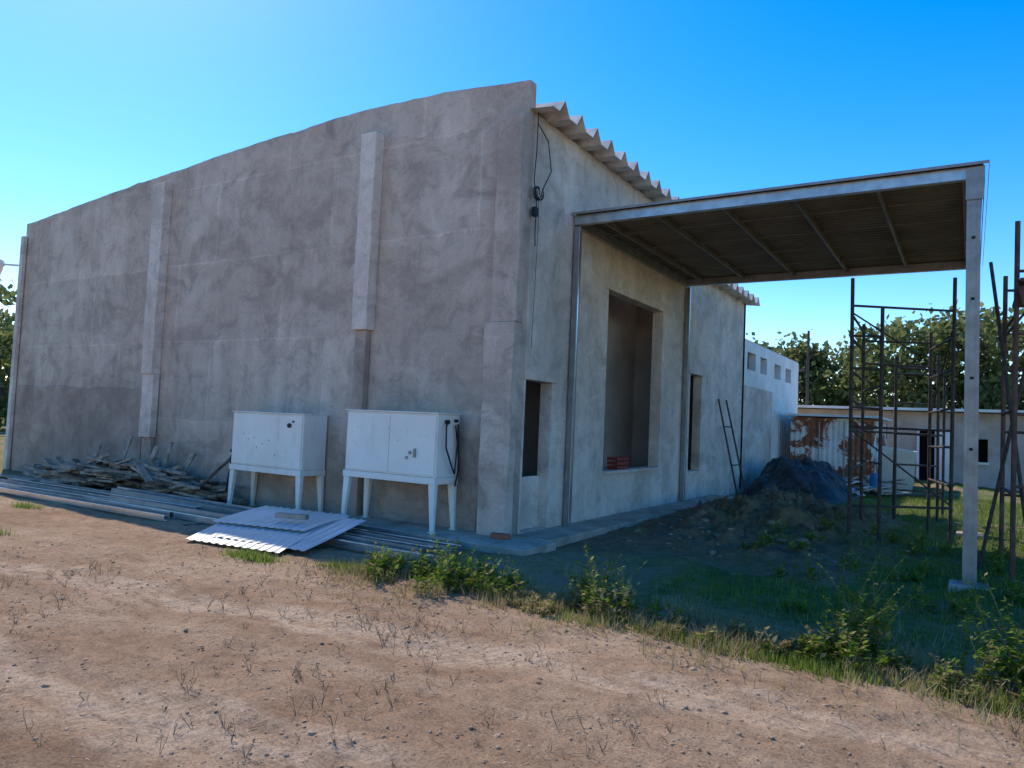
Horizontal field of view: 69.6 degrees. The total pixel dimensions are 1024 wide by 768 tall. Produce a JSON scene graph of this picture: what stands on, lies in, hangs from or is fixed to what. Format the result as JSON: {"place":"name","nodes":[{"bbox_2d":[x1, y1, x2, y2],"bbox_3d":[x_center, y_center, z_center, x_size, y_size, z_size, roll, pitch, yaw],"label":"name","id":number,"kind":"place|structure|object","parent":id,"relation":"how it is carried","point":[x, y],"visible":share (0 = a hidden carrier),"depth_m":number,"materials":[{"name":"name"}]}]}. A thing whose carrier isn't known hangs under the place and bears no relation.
{"place":"outdoors","nodes":[
{"label":"outdoors","id":0,"kind":"place"},
{"bbox_2d":[0,417,1023,767],"bbox_3d":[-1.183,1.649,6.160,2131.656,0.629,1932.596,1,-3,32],"label":"ground","id":1,"kind":"structure","parent":0,"point":[134,543],"depth_m":4.81,"materials":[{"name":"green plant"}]},
{"bbox_2d":[0,279,16,430],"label":"tree row","id":2,"kind":"object","parent":1,"relation":"on","point":[6,333],"visible":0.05,"depth_m":37.66,"materials":[{"name":"green plant"}]},
{"bbox_2d":[3,236,27,469],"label":"end column","id":3,"kind":"structure","parent":1,"relation":"on","point":[14,360],"depth_m":16.95,"materials":[{"name":"grey paint"}]},
{"bbox_2d":[0,259,18,274],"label":"wall lamp","id":4,"kind":"object","parent":3,"relation":"attached to","point":[2,263],"visible":1,"depth_m":17.27,"materials":[{"name":"white metal"}]},
{"bbox_2d":[0,436,246,503],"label":"scrap wood pile","id":5,"kind":"object","parent":1,"relation":"on","point":[150,474],"visible":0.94,"depth_m":13.20,"materials":[{"name":"wood"}]},
{"bbox_2d":[191,458,229,493],"bbox_3d":[-4.956,1.490,12.246,0.986,1.024,0.100,3,-3,-7],"label":"leaning plank","id":6,"kind":"object","parent":1,"relation":"on","point":[213,474],"visible":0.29,"depth_m":12.20,"materials":[{"name":"brown wood"}]},
{"bbox_2d":[0,478,462,563],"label":"steel profile stack","id":7,"kind":"object","parent":1,"relation":"on","point":[159,506],"visible":0.76,"depth_m":10.80,"materials":[{"name":"grey metal"}]},
{"bbox_2d":[11,385,475,530],"bbox_3d":[-5.933,1.072,13.458,12.900,2.013,0.013,1,-3,32],"label":"plaster course","id":8,"kind":"object","parent":1,"relation":"on","point":[65,423],"visible":0.62,"depth_m":14.89,"materials":[{"name":"paint"}]},
{"bbox_2d":[9,80,536,535],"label":"gable wall","id":9,"kind":"structure","parent":1,"relation":"on","point":[259,282],"depth_m":12.20,"materials":[{"name":"grey paint"}]},
{"bbox_2d":[186,505,366,552],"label":"corrugated roof sheets","id":10,"kind":"object","parent":1,"relation":"on","point":[279,529],"visible":1,"depth_m":9.15,"materials":[{"name":"metal"}]},
{"bbox_2d":[225,411,328,511],"bbox_3d":[-3.843,1.245,11.799,1.893,1.580,0.545,1,-3,32],"label":"electrical cabinet","id":11,"kind":"object","parent":1,"relation":"on","point":[291,444],"visible":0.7,"depth_m":11.46,"materials":[{"name":"white metal"}]},
{"bbox_2d":[138,112,530,535],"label":"pilasters","id":12,"kind":"object","parent":1,"relation":"on","point":[496,460],"visible":0.83,"depth_m":9.91,"materials":[{"name":"concrete"}]},
{"bbox_2d":[0,499,1023,721],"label":"grass tufts","id":13,"kind":"object","parent":1,"relation":"on","point":[790,661],"visible":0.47,"depth_m":5.15,"materials":[{"name":"green plant"}]},
{"bbox_2d":[0,525,1023,767],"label":"earth clods","id":14,"kind":"object","parent":1,"relation":"on","point":[285,755],"visible":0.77,"depth_m":4.49,"materials":[{"name":"brown soil"}]},
{"bbox_2d":[0,541,1023,767],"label":"dry stems","id":15,"kind":"object","parent":1,"relation":"on","point":[300,677],"visible":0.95,"depth_m":4.72,"materials":[{"name":"beige plant"}]},
{"bbox_2d":[348,495,733,555],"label":"concrete plinth","id":16,"kind":"structure","parent":1,"relation":"on","point":[545,540],"depth_m":10.10,"materials":[{"name":"grey concrete"}]},
{"bbox_2d":[341,409,460,533],"bbox_3d":[-1.546,1.172,10.254,1.757,1.580,0.545,1,-3,32],"label":"electrical cabinet","id":17,"kind":"object","parent":16,"relation":"on","point":[412,447],"visible":0.87,"depth_m":9.99,"materials":[{"name":"white metal"}]},
{"bbox_2d":[490,532,510,539],"bbox_3d":[-0.150,1.948,9.425,0.247,0.065,0.110,2,-3,18],"label":"loose brick","id":18,"kind":"object","parent":16,"relation":"on","point":[502,536],"visible":1,"depth_m":9.38,"materials":[{"name":"red brick"}]},
{"bbox_2d":[517,113,745,533],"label":"front wall","id":19,"kind":"structure","parent":1,"relation":"on","point":[580,179],"depth_m":12.01,"materials":[{"name":"grey paint"}]},
{"bbox_2d":[531,112,551,346],"bbox_3d":[0.377,-2.100,10.083,0.086,3.250,0.386,1,-4,35],"label":"electrical cable","id":20,"kind":"object","parent":19,"relation":"attached to","point":[535,212],"visible":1,"depth_m":10.04,"materials":[{"name":"black rubber"}]},
{"bbox_2d":[520,283,704,529],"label":"opening trim","id":21,"kind":"structure","parent":19,"relation":"attached to","point":[529,502],"depth_m":12.08,"materials":[{"name":"grey paint"}]},
{"bbox_2d":[607,457,628,469],"bbox_3d":[1.851,1.375,12.852,0.192,0.213,0.500,1,-3,32],"label":"red crate","id":22,"kind":"object","parent":21,"relation":"on","point":[617,464],"visible":1,"depth_m":12.69,"materials":[{"name":"plastic"}]},
{"bbox_2d":[531,101,759,305],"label":"folded sheet roof","id":23,"kind":"structure","parent":19,"relation":"on","point":[560,119],"depth_m":11.70,"materials":[{"name":"grey metal"}]},
{"bbox_2d":[522,295,745,488],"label":"interior walls","id":24,"kind":"structure","parent":1,"relation":"on","point":[628,383],"depth_m":15.53,"materials":[{"name":"grey concrete"}]},
{"bbox_2d":[361,512,1023,706],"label":"weed bushes","id":25,"kind":"object","parent":1,"relation":"on","point":[449,570],"visible":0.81,"depth_m":6.58,"materials":[{"name":"green plant"}]},
{"bbox_2d":[718,399,746,494],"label":"leaning poles","id":26,"kind":"object","parent":1,"relation":"on","point":[731,427],"visible":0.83,"depth_m":17.57,"materials":[{"name":"metal"}]},
{"bbox_2d":[600,490,887,570],"bbox_3d":[4.562,2.243,12.840,3.415,0.580,8.496,1,-3,32],"label":"rubble","id":27,"kind":"object","parent":1,"relation":"on","point":[713,552],"visible":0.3,"depth_m":11.05,"materials":[{"name":"stone"}]},
{"bbox_2d":[669,526,860,573],"bbox_3d":[3.422,2.191,9.739,2.494,0.316,2.238,2,-3,4],"label":"lime mortar debris","id":28,"kind":"object","parent":1,"relation":"on","point":[778,540],"visible":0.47,"depth_m":9.86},
{"bbox_2d":[741,339,798,491],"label":"white outbuilding","id":29,"kind":"structure","parent":1,"relation":"on","point":[770,398],"depth_m":21.88,"materials":[{"name":"paint"}]},
{"bbox_2d":[773,410,793,458],"bbox_3d":[8.822,2.056,23.866,0.060,2.300,2.800,1,-3,32],"label":"metal door","id":30,"kind":"structure","parent":29,"relation":"in","point":[782,423],"depth_m":23.50,"materials":[{"name":"white paint"}]},
{"bbox_2d":[563,160,989,591],"bbox_3d":[4.524,0.119,11.898,5.330,4.971,5.700,1,-3,32],"label":"steel canopy","id":31,"kind":"object","parent":1,"relation":"on","point":[927,219],"visible":0.96,"depth_m":10.97,"materials":[{"name":"metal"}]},
{"bbox_2d":[530,487,1023,679],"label":"grass","id":32,"kind":"structure","parent":1,"relation":"on","point":[936,539],"depth_m":8.07,"materials":[{"name":"green plant"}]},
{"bbox_2d":[740,456,857,504],"bbox_3d":[7.860,2.458,19.709,2.500,1.030,4.400,1,-3,32],"label":"tarpaulin covered pile","id":33,"kind":"object","parent":1,"relation":"on","point":[816,481],"visible":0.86,"depth_m":18.46,"materials":[{"name":"plastic"}]},
{"bbox_2d":[798,331,809,404],"bbox_3d":[12.200,0.714,30.989,0.762,6.000,0.277,3,-3,-15],"label":"utility pole","id":34,"kind":"object","parent":1,"relation":"on","point":[807,370],"visible":0.61,"depth_m":31.16,"materials":[{"name":"metal"}]},
{"bbox_2d":[777,469,837,493],"bbox_3d":[7.109,2.480,18.226,0.918,0.705,2.733,0,-4,43],"label":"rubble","id":35,"kind":"object","parent":1,"relation":"on","point":[797,489],"visible":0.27,"depth_m":18.12,"materials":[{"name":"grey stone"}]},
{"bbox_2d":[784,413,891,491],"bbox_3d":[10.574,2.155,23.710,2.600,2.200,4.400,1,-3,32],"label":"rusty container","id":36,"kind":"object","parent":1,"relation":"on","point":[819,437],"visible":0.55,"depth_m":22.13,"materials":[{"name":"white metal"}]},
{"bbox_2d":[813,547,924,678],"bbox_3d":[2.532,1.589,5.240,0.738,0.862,0.780,2,-3,12],"label":"tall weed","id":37,"kind":"object","parent":1,"relation":"on","point":[850,645],"visible":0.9,"depth_m":5.20,"materials":[{"name":"green plant"}]},
{"bbox_2d":[870,473,877,494],"bbox_3d":[10.179,2.801,20.598,0.310,0.600,0.310,1,-3,32],"label":"blue barrel","id":38,"kind":"object","parent":1,"relation":"on","point":[873,479],"visible":0.45,"depth_m":20.50,"materials":[{"name":"plastic"}]},
{"bbox_2d":[843,476,909,495],"bbox_3d":[9.690,2.795,20.231,2.180,0.488,2.110,1,-3,32],"label":"scrap heap","id":39,"kind":"object","parent":1,"relation":"on","point":[856,487],"visible":0.47,"depth_m":20.07,"materials":[{"name":"grey wood"}]},
{"bbox_2d":[746,299,1023,409],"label":"tree row","id":40,"kind":"object","parent":1,"relation":"on","point":[822,369],"visible":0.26,"depth_m":37.32,"materials":[{"name":"green plant"}]},
{"bbox_2d":[882,446,916,493],"bbox_3d":[11.189,2.536,21.407,1.046,1.420,0.636,1,-3,32],"label":"white panel","id":41,"kind":"object","parent":1,"relation":"on","point":[906,456],"visible":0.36,"depth_m":21.33,"materials":[{"name":"paint"}]},
{"bbox_2d":[797,409,1023,490],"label":"walls","id":42,"kind":"structure","parent":1,"relation":"on","point":[990,428],"depth_m":25.88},
{"bbox_2d":[797,405,1023,413],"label":"roof","id":43,"kind":"structure","parent":42,"relation":"on","point":[986,411],"depth_m":26.70,"materials":[{"name":"white paint"}]},
{"bbox_2d":[916,428,988,482],"bbox_3d":[15.469,2.591,25.873,2.200,2.020,0.290,1,-3,32],"label":"door frame","id":44,"kind":"object","parent":42,"relation":"attached to","point":[947,443],"visible":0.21,"depth_m":25.91,"materials":[{"name":"white paint"}]},
{"bbox_2d":[919,431,987,481],"bbox_3d":[18.711,2.462,25.285,18.400,2.500,0.100,1,-3,32],"label":"dark interior","id":45,"kind":"object","parent":42,"relation":"attached to","point":[982,449],"depth_m":27.25,"materials":[{"name":"black"}]},
{"bbox_2d":[955,572,1023,695],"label":"tall weed","id":46,"kind":"object","parent":1,"relation":"on","point":[997,652],"visible":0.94,"depth_m":4.75,"materials":[{"name":"green plant"}]},
{"bbox_2d":[977,221,1023,583],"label":"scaffold tower","id":47,"kind":"structure","parent":1,"relation":"on","point":[1003,333],"depth_m":9.05,"materials":[{"name":"metal"}]},
{"bbox_2d":[0,0,1023,403],"label":"sky","id":48,"kind":"structure","parent":0,"point":[99,98],"materials":[{"name":"blue"}]},
{"bbox_2d":[284,548,1023,762],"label":"dry grass","id":49,"kind":"structure","parent":0,"point":[712,621],"depth_m":5.62,"materials":[{"name":"plant"}]},
{"bbox_2d":[707,496,721,500],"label":"concrete block","id":50,"kind":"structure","parent":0,"point":[710,498],"depth_m":15.54,"materials":[{"name":"grey concrete"}]},
{"bbox_2d":[847,277,956,545],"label":"scaffold tower","id":51,"kind":"structure","parent":0,"point":[880,432],"depth_m":11.39,"materials":[{"name":"metal"}]},
{"bbox_2d":[892,355,945,521],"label":"scaffold tower","id":52,"kind":"structure","parent":0,"point":[936,435],"depth_m":14.56,"materials":[{"name":"metal"}]}
]}

